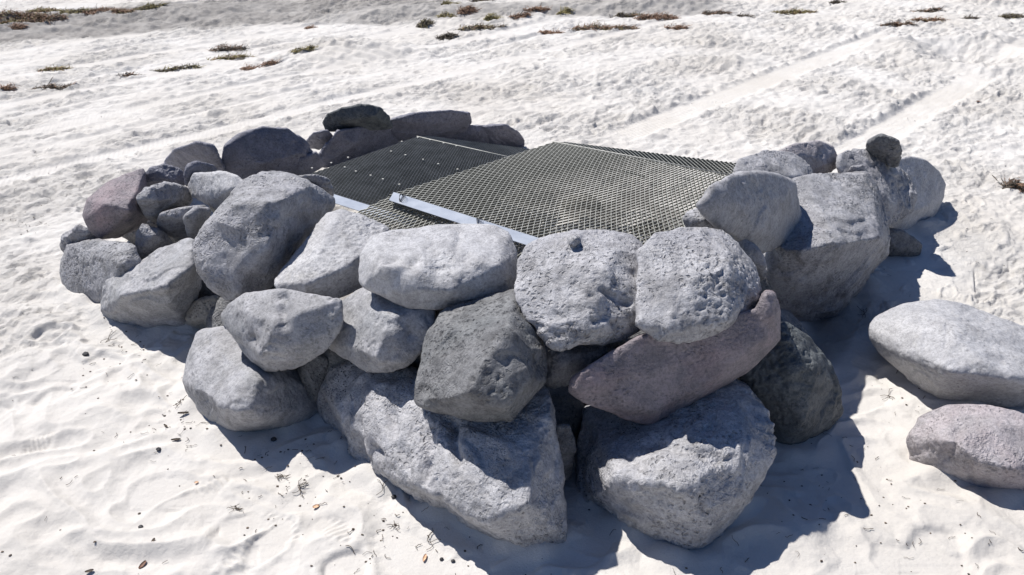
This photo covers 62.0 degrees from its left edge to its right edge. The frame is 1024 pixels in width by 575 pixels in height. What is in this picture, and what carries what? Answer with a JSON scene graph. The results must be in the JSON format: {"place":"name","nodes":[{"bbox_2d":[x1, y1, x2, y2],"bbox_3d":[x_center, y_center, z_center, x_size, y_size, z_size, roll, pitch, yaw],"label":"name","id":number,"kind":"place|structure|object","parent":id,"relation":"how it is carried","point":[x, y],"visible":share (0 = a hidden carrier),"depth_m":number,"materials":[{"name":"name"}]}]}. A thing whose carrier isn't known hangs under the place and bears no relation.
{"place":"outdoors","nodes":[
{"label":"outdoors","id":0,"kind":"place"},
{"bbox_2d":[0,0,1023,574],"bbox_3d":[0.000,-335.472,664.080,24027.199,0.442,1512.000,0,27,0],"label":"sand ground","id":1,"kind":"structure","parent":0,"point":[944,96],"depth_m":6.78,"materials":[{"name":"sand"}]},
{"bbox_2d":[0,82,19,91],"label":"seaweed","id":2,"kind":"object","parent":1,"relation":"on","point":[11,88],"visible":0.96,"depth_m":10.48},
{"bbox_2d":[0,18,19,23],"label":"seaweed","id":3,"kind":"object","parent":1,"relation":"on","point":[10,20],"visible":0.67,"depth_m":13.96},
{"bbox_2d":[8,22,28,29],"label":"seaweed","id":4,"kind":"object","parent":1,"relation":"on","point":[16,26],"visible":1,"depth_m":13.76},
{"bbox_2d":[0,8,46,21],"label":"seaweed","id":5,"kind":"object","parent":1,"relation":"on","point":[20,14],"visible":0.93,"depth_m":14.15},
{"bbox_2d":[20,11,69,22],"bbox_3d":[-7.770,-4.481,14.129,0.784,0.189,0.477,-7,28,-13],"label":"seaweed","id":6,"kind":"object","parent":1,"relation":"on","point":[50,16],"visible":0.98,"depth_m":14.13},
{"bbox_2d":[25,6,68,12],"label":"seaweed","id":7,"kind":"object","parent":1,"relation":"on","point":[47,9],"visible":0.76,"depth_m":14.69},
{"bbox_2d":[25,76,76,89],"bbox_3d":[-5.718,-2.514,10.542,0.563,0.163,0.363,0,27,0],"label":"seaweed","id":8,"kind":"object","parent":1,"relation":"on","point":[51,85],"visible":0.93,"depth_m":10.55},
{"bbox_2d":[37,64,74,71],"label":"seaweed","id":9,"kind":"object","parent":1,"relation":"on","point":[56,68],"visible":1,"depth_m":11.52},
{"bbox_2d":[60,7,92,13],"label":"seaweed","id":10,"kind":"object","parent":1,"relation":"on","point":[79,10],"visible":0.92,"depth_m":14.71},
{"bbox_2d":[82,4,115,14],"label":"seaweed","id":11,"kind":"object","parent":1,"relation":"on","point":[93,12],"visible":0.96,"depth_m":14.73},
{"bbox_2d":[59,238,141,303],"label":"boulder","id":12,"kind":"object","parent":1,"relation":"on","point":[88,268],"visible":0.69,"depth_m":5.38,"materials":[{"name":"stone"}]},
{"bbox_2d":[60,224,97,252],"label":"rock","id":13,"kind":"object","parent":12,"relation":"on","point":[77,233],"visible":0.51,"depth_m":5.60,"materials":[{"name":"stone"}]},
{"bbox_2d":[82,168,147,238],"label":"rock","id":14,"kind":"object","parent":12,"relation":"on","point":[111,209],"visible":0.87,"depth_m":5.51,"materials":[{"name":"stone"}]},
{"bbox_2d":[146,163,184,186],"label":"rock","id":15,"kind":"object","parent":14,"relation":"on","point":[160,173],"visible":0.64,"depth_m":5.90,"materials":[{"name":"stone"}]},
{"bbox_2d":[135,223,173,259],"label":"rock","id":16,"kind":"object","parent":12,"relation":"on","point":[149,240],"visible":0.69,"depth_m":5.45,"materials":[{"name":"stone"}]},
{"bbox_2d":[156,205,206,237],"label":"rock","id":17,"kind":"object","parent":16,"relation":"on","point":[170,223],"visible":0.63,"depth_m":5.49,"materials":[{"name":"stone"}]},
{"bbox_2d":[136,181,192,223],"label":"rock","id":18,"kind":"object","parent":17,"relation":"on","point":[154,201],"visible":0.9,"depth_m":5.53,"materials":[{"name":"stone"}]},
{"bbox_2d":[183,161,217,185],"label":"rock","id":19,"kind":"object","parent":18,"relation":"on","point":[191,168],"visible":0.62,"depth_m":5.77,"materials":[{"name":"stone"}]},
{"bbox_2d":[183,206,210,239],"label":"rock","id":20,"kind":"object","parent":17,"relation":"on","point":[195,218],"visible":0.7,"depth_m":5.36,"materials":[{"name":"stone"}]},
{"bbox_2d":[188,170,242,209],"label":"rock","id":21,"kind":"object","parent":17,"relation":"on","point":[213,189],"visible":0.83,"depth_m":5.47,"materials":[{"name":"stone"}]},
{"bbox_2d":[110,7,136,13],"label":"seaweed","id":22,"kind":"object","parent":1,"relation":"on","point":[120,10],"visible":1,"depth_m":14.75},
{"bbox_2d":[116,72,141,76],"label":"seaweed","id":23,"kind":"object","parent":1,"relation":"on","point":[128,74],"visible":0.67,"depth_m":11.23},
{"bbox_2d":[122,220,157,244],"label":"rock","id":24,"kind":"object","parent":1,"relation":"on","point":[130,237],"visible":0.02,"depth_m":6.19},
{"bbox_2d":[138,560,146,568],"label":"leaf","id":25,"kind":"object","parent":1,"relation":"on","point":[142,564],"visible":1,"depth_m":3.50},
{"bbox_2d":[131,1,167,10],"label":"seaweed","id":26,"kind":"object","parent":1,"relation":"on","point":[149,6],"visible":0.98,"depth_m":15.00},
{"bbox_2d":[100,238,201,328],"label":"boulder","id":27,"kind":"object","parent":1,"relation":"on","point":[160,286],"visible":0.82,"depth_m":5.00,"materials":[{"name":"stone"}]},
{"bbox_2d":[169,236,184,242],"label":"rock","id":28,"kind":"object","parent":1,"relation":"on","point":[175,239],"visible":0.02,"depth_m":5.95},
{"bbox_2d":[149,63,205,71],"bbox_3d":[-4.549,-2.995,11.572,0.730,0.108,0.350,0,27,0],"label":"seaweed","id":29,"kind":"object","parent":1,"relation":"on","point":[168,69],"visible":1,"depth_m":11.56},
{"bbox_2d":[164,141,225,173],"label":"rock","id":30,"kind":"object","parent":1,"relation":"on","point":[181,157],"visible":0.74,"depth_m":6.69,"materials":[{"name":"stone"}]},
{"bbox_2d":[185,295,219,328],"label":"rock","id":31,"kind":"object","parent":1,"relation":"on","point":[197,312],"visible":0.45,"depth_m":5.08,"materials":[{"name":"stone"}]},
{"bbox_2d":[198,280,220,298],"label":"rock","id":32,"kind":"object","parent":1,"relation":"on","point":[205,290],"visible":0.01,"depth_m":5.26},
{"bbox_2d":[207,42,252,51],"bbox_3d":[-4.193,-3.562,12.616,0.590,0.135,0.450,-23,35,-37],"label":"seaweed","id":33,"kind":"object","parent":1,"relation":"on","point":[232,48],"visible":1,"depth_m":12.59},
{"bbox_2d":[207,48,254,60],"bbox_3d":[-4.003,-3.326,12.151,0.727,0.177,0.302,-7,28,-13],"label":"seaweed","id":34,"kind":"object","parent":1,"relation":"on","point":[234,56],"visible":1,"depth_m":12.15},
{"bbox_2d":[206,285,275,327],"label":"rock","id":35,"kind":"object","parent":1,"relation":"on","point":[213,318],"visible":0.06,"depth_m":4.90,"materials":[{"name":"stone"}]},
{"bbox_2d":[192,171,334,300],"bbox_3d":[-1.393,-0.346,4.844,0.737,0.615,0.984,0,27,0],"label":"boulder","id":36,"kind":"object","parent":35,"relation":"on","point":[254,232],"visible":0.88,"depth_m":4.48,"materials":[{"name":"stone"}]},
{"bbox_2d":[298,174,333,195],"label":"rock","id":37,"kind":"object","parent":36,"relation":"on","point":[323,182],"visible":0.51,"depth_m":5.08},
{"bbox_2d":[182,326,317,431],"bbox_3d":[-1.398,0.492,4.507,0.583,0.523,0.953,-23,35,-37],"label":"boulder","id":38,"kind":"object","parent":1,"relation":"on","point":[228,384],"visible":0.74,"depth_m":4.22,"materials":[{"name":"stone"}]},
{"bbox_2d":[221,288,343,371],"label":"rock","id":39,"kind":"object","parent":38,"relation":"on","point":[276,330],"visible":1,"depth_m":3.98,"materials":[{"name":"stone"}]},
{"bbox_2d":[274,209,388,297],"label":"boulder","id":40,"kind":"object","parent":39,"relation":"on","point":[324,260],"visible":0.75,"depth_m":4.34,"materials":[{"name":"stone"}]},
{"bbox_2d":[239,63,267,70],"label":"seaweed","id":41,"kind":"object","parent":1,"relation":"on","point":[251,67],"visible":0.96,"depth_m":11.50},
{"bbox_2d":[261,59,281,65],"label":"seaweed","id":42,"kind":"object","parent":1,"relation":"on","point":[271,62],"visible":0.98,"depth_m":11.74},
{"bbox_2d":[275,474,290,480],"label":"twig","id":43,"kind":"object","parent":1,"relation":"on","point":[278,475],"visible":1,"depth_m":3.98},
{"bbox_2d":[292,478,307,494],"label":"twig","id":44,"kind":"object","parent":1,"relation":"on","point":[300,486],"visible":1,"depth_m":3.89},
{"bbox_2d":[279,151,324,174],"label":"rock","id":45,"kind":"object","parent":1,"relation":"on","point":[306,163],"visible":0.36,"depth_m":7.17,"materials":[{"name":"stone"}]},
{"bbox_2d":[221,126,312,178],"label":"boulder","id":46,"kind":"object","parent":45,"relation":"on","point":[247,153],"visible":0.79,"depth_m":6.89,"materials":[{"name":"stone"}]},
{"bbox_2d":[288,44,317,52],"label":"seaweed","id":47,"kind":"object","parent":1,"relation":"on","point":[301,49],"visible":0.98,"depth_m":12.26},
{"bbox_2d":[304,24,317,29],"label":"seaweed","id":48,"kind":"object","parent":1,"relation":"on","point":[309,26],"visible":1,"depth_m":14.23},
{"bbox_2d":[298,354,328,401],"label":"rock","id":49,"kind":"object","parent":1,"relation":"on","point":[312,373],"visible":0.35,"depth_m":4.27,"materials":[{"name":"stone"}]},
{"bbox_2d":[296,348,346,373],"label":"rock","id":50,"kind":"object","parent":1,"relation":"on","point":[334,359],"visible":0.03,"depth_m":4.28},
{"bbox_2d":[318,126,398,167],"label":"rock","id":51,"kind":"object","parent":1,"relation":"on","point":[340,146],"visible":0.71,"depth_m":7.72,"materials":[{"name":"stone"}]},
{"bbox_2d":[306,130,332,149],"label":"rock","id":52,"kind":"object","parent":51,"relation":"on","point":[317,140],"visible":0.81,"depth_m":7.62,"materials":[{"name":"stone"}]},
{"bbox_2d":[322,103,392,131],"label":"rock","id":53,"kind":"object","parent":51,"relation":"on","point":[369,117],"visible":0.92,"depth_m":7.57,"materials":[{"name":"stone"}]},
{"bbox_2d":[311,136,530,226],"bbox_3d":[-0.752,-0.905,6.703,1.688,0.098,1.983,11,29,20],"label":"cover","id":54,"kind":"object","parent":51,"relation":"on","point":[362,182],"visible":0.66,"depth_m":6.80,"materials":[{"name":"metal"}]},
{"bbox_2d":[416,18,434,27],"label":"seaweed","id":55,"kind":"object","parent":1,"relation":"on","point":[425,22],"visible":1,"depth_m":14.29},
{"bbox_2d":[391,110,471,140],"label":"rock","id":56,"kind":"object","parent":1,"relation":"on","point":[451,124],"visible":0.89,"depth_m":8.01,"materials":[{"name":"stone"}]},
{"bbox_2d":[316,360,567,546],"bbox_3d":[-0.341,0.692,4.107,0.788,0.835,1.752,-19,33,-33],"label":"boulder","id":57,"kind":"object","parent":1,"relation":"on","point":[502,480],"visible":0.69,"depth_m":3.57,"materials":[{"name":"stone"}]},
{"bbox_2d":[329,287,434,372],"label":"rock","id":58,"kind":"object","parent":57,"relation":"on","point":[378,334],"visible":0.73,"depth_m":3.87,"materials":[{"name":"stone"}]},
{"bbox_2d":[358,223,517,309],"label":"boulder","id":59,"kind":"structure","parent":58,"relation":"on","point":[436,267],"depth_m":3.85,"materials":[{"name":"stone"}]},
{"bbox_2d":[409,309,442,367],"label":"rock","id":60,"kind":"object","parent":57,"relation":"on","point":[416,363],"visible":0.01,"depth_m":4.12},
{"bbox_2d":[414,289,547,421],"bbox_3d":[-0.135,0.308,3.707,0.577,0.493,0.780,0,27,0],"label":"boulder","id":61,"kind":"object","parent":57,"relation":"on","point":[483,359],"visible":0.98,"depth_m":3.50,"materials":[{"name":"stone"}]},
{"bbox_2d":[436,11,456,17],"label":"seaweed","id":62,"kind":"object","parent":1,"relation":"on","point":[450,14],"visible":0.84,"depth_m":15.02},
{"bbox_2d":[435,31,459,39],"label":"seaweed","id":63,"kind":"object","parent":1,"relation":"on","point":[447,36],"visible":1,"depth_m":13.52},
{"bbox_2d":[440,0,460,4],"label":"seaweed","id":64,"kind":"object","parent":1,"relation":"on","point":[447,2],"visible":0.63,"depth_m":15.61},
{"bbox_2d":[455,3,481,14],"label":"seaweed","id":65,"kind":"object","parent":1,"relation":"on","point":[463,10],"visible":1,"depth_m":15.30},
{"bbox_2d":[456,125,488,143],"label":"rock","id":66,"kind":"object","parent":1,"relation":"on","point":[475,133],"visible":0.48,"depth_m":8.31,"materials":[{"name":"stone"}]},
{"bbox_2d":[453,22,507,30],"bbox_3d":[-0.494,-4.320,14.034,0.982,0.150,0.362,-8,28,-15],"label":"seaweed","id":67,"kind":"object","parent":1,"relation":"on","point":[475,26],"visible":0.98,"depth_m":14.02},
{"bbox_2d":[483,12,504,20],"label":"seaweed","id":68,"kind":"object","parent":1,"relation":"on","point":[486,17],"visible":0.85,"depth_m":14.66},
{"bbox_2d":[482,124,524,147],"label":"rock","id":69,"kind":"object","parent":1,"relation":"on","point":[503,134],"visible":0.69,"depth_m":8.29,"materials":[{"name":"stone"}]},
{"bbox_2d":[1,98,1022,574],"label":"plant litter","id":70,"kind":"object","parent":1,"relation":"on","point":[423,510],"visible":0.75,"depth_m":3.88,"materials":[{"name":"plant"}]},
{"bbox_2d":[508,10,533,18],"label":"seaweed","id":71,"kind":"object","parent":1,"relation":"on","point":[524,14],"visible":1,"depth_m":14.79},
{"bbox_2d":[524,5,552,11],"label":"seaweed","id":72,"kind":"object","parent":1,"relation":"on","point":[538,8],"visible":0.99,"depth_m":15.34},
{"bbox_2d":[537,27,565,34],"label":"seaweed","id":73,"kind":"object","parent":1,"relation":"on","point":[545,32],"visible":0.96,"depth_m":13.73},
{"bbox_2d":[544,384,584,439],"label":"rock","id":74,"kind":"object","parent":1,"relation":"on","point":[568,407],"visible":0.07,"depth_m":4.05,"materials":[{"name":"stone"}]},
{"bbox_2d":[557,6,573,14],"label":"seaweed","id":75,"kind":"object","parent":1,"relation":"on","point":[564,11],"visible":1,"depth_m":15.31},
{"bbox_2d":[556,424,575,481],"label":"rock","id":76,"kind":"object","parent":1,"relation":"on","point":[566,439],"visible":0.48,"depth_m":3.75,"materials":[{"name":"stone"}]},
{"bbox_2d":[543,330,644,405],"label":"rock","id":77,"kind":"object","parent":1,"relation":"on","point":[626,340],"depth_m":4.24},
{"bbox_2d":[568,20,638,30],"bbox_3d":[1.542,-4.340,14.075,1.360,0.182,0.469,-7,28,-14],"label":"seaweed","id":78,"kind":"object","parent":1,"relation":"on","point":[605,27],"visible":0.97,"depth_m":14.06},
{"bbox_2d":[609,10,642,17],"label":"seaweed","id":79,"kind":"object","parent":1,"relation":"on","point":[629,15],"visible":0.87,"depth_m":15.23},
{"bbox_2d":[628,217,676,235],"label":"rock","id":80,"kind":"object","parent":1,"relation":"on","point":[652,227],"visible":0.19,"depth_m":6.49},
{"bbox_2d":[633,11,678,20],"bbox_3d":[2.589,-4.805,15.037,0.956,0.163,0.566,-15,31,-28],"label":"seaweed","id":81,"kind":"object","parent":1,"relation":"on","point":[657,16],"visible":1,"depth_m":14.97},
{"bbox_2d":[575,379,776,549],"bbox_3d":[0.757,0.782,3.964,0.935,0.741,1.116,0,27,0],"label":"boulder","id":82,"kind":"object","parent":1,"relation":"on","point":[691,476],"visible":0.8,"depth_m":3.56,"materials":[{"name":"stone"}]},
{"bbox_2d":[568,290,780,424],"bbox_3d":[0.764,0.304,3.809,1.140,0.643,0.391,-7,28,-14],"label":"slab","id":83,"kind":"object","parent":82,"relation":"on","point":[645,378],"depth_m":3.63,"materials":[{"name":"stone"}]},
{"bbox_2d":[514,229,642,351],"bbox_3d":[0.340,-0.040,3.869,0.665,0.431,0.821,0,27,0],"label":"boulder","id":84,"kind":"object","parent":83,"relation":"on","point":[574,287],"visible":0.85,"depth_m":3.64,"materials":[{"name":"stone"}]},
{"bbox_2d":[545,340,625,388],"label":"rock","id":85,"kind":"object","parent":83,"relation":"on","point":[564,367],"visible":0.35,"depth_m":3.79,"materials":[{"name":"stone"}]},
{"bbox_2d":[634,227,761,343],"bbox_3d":[0.843,-0.027,3.817,0.511,0.392,0.934,13,30,25],"label":"boulder","id":86,"kind":"object","parent":83,"relation":"on","point":[693,284],"visible":0.99,"depth_m":3.60,"materials":[{"name":"stone"}]},
{"bbox_2d":[664,23,690,29],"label":"seaweed","id":87,"kind":"object","parent":1,"relation":"on","point":[680,26],"visible":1,"depth_m":14.05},
{"bbox_2d":[699,9,731,14],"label":"seaweed","id":88,"kind":"object","parent":1,"relation":"on","point":[707,12],"visible":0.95,"depth_m":15.31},
{"bbox_2d":[737,12,755,16],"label":"seaweed","id":89,"kind":"object","parent":1,"relation":"on","point":[747,15],"visible":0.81,"depth_m":15.13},
{"bbox_2d":[739,322,843,444],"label":"boulder","id":90,"kind":"object","parent":1,"relation":"on","point":[790,379],"visible":0.7,"depth_m":4.03,"materials":[{"name":"stone"}]},
{"bbox_2d":[780,308,807,334],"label":"rock","id":91,"kind":"object","parent":1,"relation":"on","point":[787,316],"visible":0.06,"depth_m":4.66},
{"bbox_2d":[770,7,817,14],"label":"seaweed","id":92,"kind":"object","parent":1,"relation":"on","point":[793,10],"visible":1,"depth_m":15.77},
{"bbox_2d":[763,171,890,321],"bbox_3d":[2.005,-0.235,5.510,0.720,0.962,1.763,16,31,28],"label":"boulder","id":93,"kind":"object","parent":1,"relation":"on","point":[827,257],"visible":0.76,"depth_m":5.01,"materials":[{"name":"stone"}]},
{"bbox_2d":[696,170,801,253],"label":"boulder","id":94,"kind":"object","parent":93,"relation":"on","point":[760,209],"visible":0.98,"depth_m":4.35,"materials":[{"name":"stone"}]},
{"bbox_2d":[682,208,716,228],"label":"rock","id":95,"kind":"object","parent":94,"relation":"on","point":[693,218],"visible":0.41,"depth_m":4.20,"materials":[{"name":"stone"}]},
{"bbox_2d":[733,150,812,178],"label":"rock","id":96,"kind":"object","parent":93,"relation":"on","point":[791,165],"visible":0.63,"depth_m":5.43,"materials":[{"name":"stone"}]},
{"bbox_2d":[848,164,867,171],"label":"rock","id":97,"kind":"object","parent":93,"relation":"on","point":[861,167],"visible":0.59,"depth_m":5.71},
{"bbox_2d":[829,0,846,3],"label":"seaweed","id":98,"kind":"object","parent":1,"relation":"on","point":[835,2],"visible":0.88,"depth_m":16.71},
{"bbox_2d":[876,17,917,26],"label":"seaweed","id":99,"kind":"object","parent":1,"relation":"on","point":[898,23],"visible":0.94,"depth_m":14.26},
{"bbox_2d":[888,227,921,256],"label":"rock","id":100,"kind":"object","parent":1,"relation":"on","point":[903,243],"visible":0.62,"depth_m":6.09,"materials":[{"name":"stone"}]},
{"bbox_2d":[890,156,945,230],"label":"boulder","id":101,"kind":"object","parent":1,"relation":"on","point":[928,181],"visible":0.61,"depth_m":6.59,"materials":[{"name":"stone"}]},
{"bbox_2d":[836,148,917,226],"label":"boulder","id":102,"kind":"object","parent":101,"relation":"on","point":[898,192],"visible":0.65,"depth_m":5.98,"materials":[{"name":"stone"}]},
{"bbox_2d":[779,140,836,172],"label":"rock","id":103,"kind":"object","parent":102,"relation":"on","point":[818,156],"visible":0.66,"depth_m":5.81,"materials":[{"name":"stone"}]},
{"bbox_2d":[865,133,901,167],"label":"rock","id":104,"kind":"object","parent":102,"relation":"on","point":[885,149],"visible":0.97,"depth_m":5.91,"materials":[{"name":"stone"}]},
{"bbox_2d":[907,15,947,21],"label":"seaweed","id":105,"kind":"object","parent":1,"relation":"on","point":[928,19],"visible":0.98,"depth_m":14.68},
{"bbox_2d":[908,6,946,12],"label":"seaweed","id":106,"kind":"object","parent":1,"relation":"on","point":[930,10],"visible":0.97,"depth_m":15.67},
{"bbox_2d":[868,299,1023,407],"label":"boulder","id":107,"kind":"object","parent":1,"relation":"on","point":[947,350],"visible":0.97,"depth_m":4.39,"materials":[{"name":"stone"}]},
{"bbox_2d":[906,404,1023,490],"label":"boulder","id":108,"kind":"object","parent":1,"relation":"on","point":[980,445],"visible":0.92,"depth_m":3.87,"materials":[{"name":"stone"}]},
{"bbox_2d":[961,13,981,18],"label":"seaweed","id":109,"kind":"object","parent":1,"relation":"on","point":[969,16],"visible":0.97,"depth_m":14.86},
{"bbox_2d":[992,175,1023,192],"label":"dried plant","id":110,"kind":"object","parent":1,"relation":"on","point":[1018,184],"visible":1,"depth_m":7.41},
{"bbox_2d":[998,13,1023,18],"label":"seaweed","id":111,"kind":"object","parent":1,"relation":"on","point":[1012,15],"visible":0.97,"depth_m":15.12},
{"bbox_2d":[358,141,735,256],"bbox_3d":[0.224,-0.640,5.996,2.372,0.249,2.329,11,29,20],"label":"cover","id":112,"kind":"object","parent":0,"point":[554,160],"visible":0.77,"depth_m":5.96,"materials":[{"name":"metal"}]},
{"bbox_2d":[562,193,600,209],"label":"rock","id":113,"kind":"object","parent":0,"point":[582,203],"visible":0.17,"depth_m":6.95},
{"bbox_2d":[760,278,773,293],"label":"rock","id":114,"kind":"object","parent":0,"point":[765,284],"visible":0.03,"depth_m":4.96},
{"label":"rock","id":115,"kind":"object","parent":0,"visible":0},
{"bbox_2d":[730,235,766,280],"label":"rock","id":116,"kind":"object","parent":115,"relation":"on","point":[752,251],"visible":0.29,"depth_m":4.35,"materials":[{"name":"stone"}]}
]}

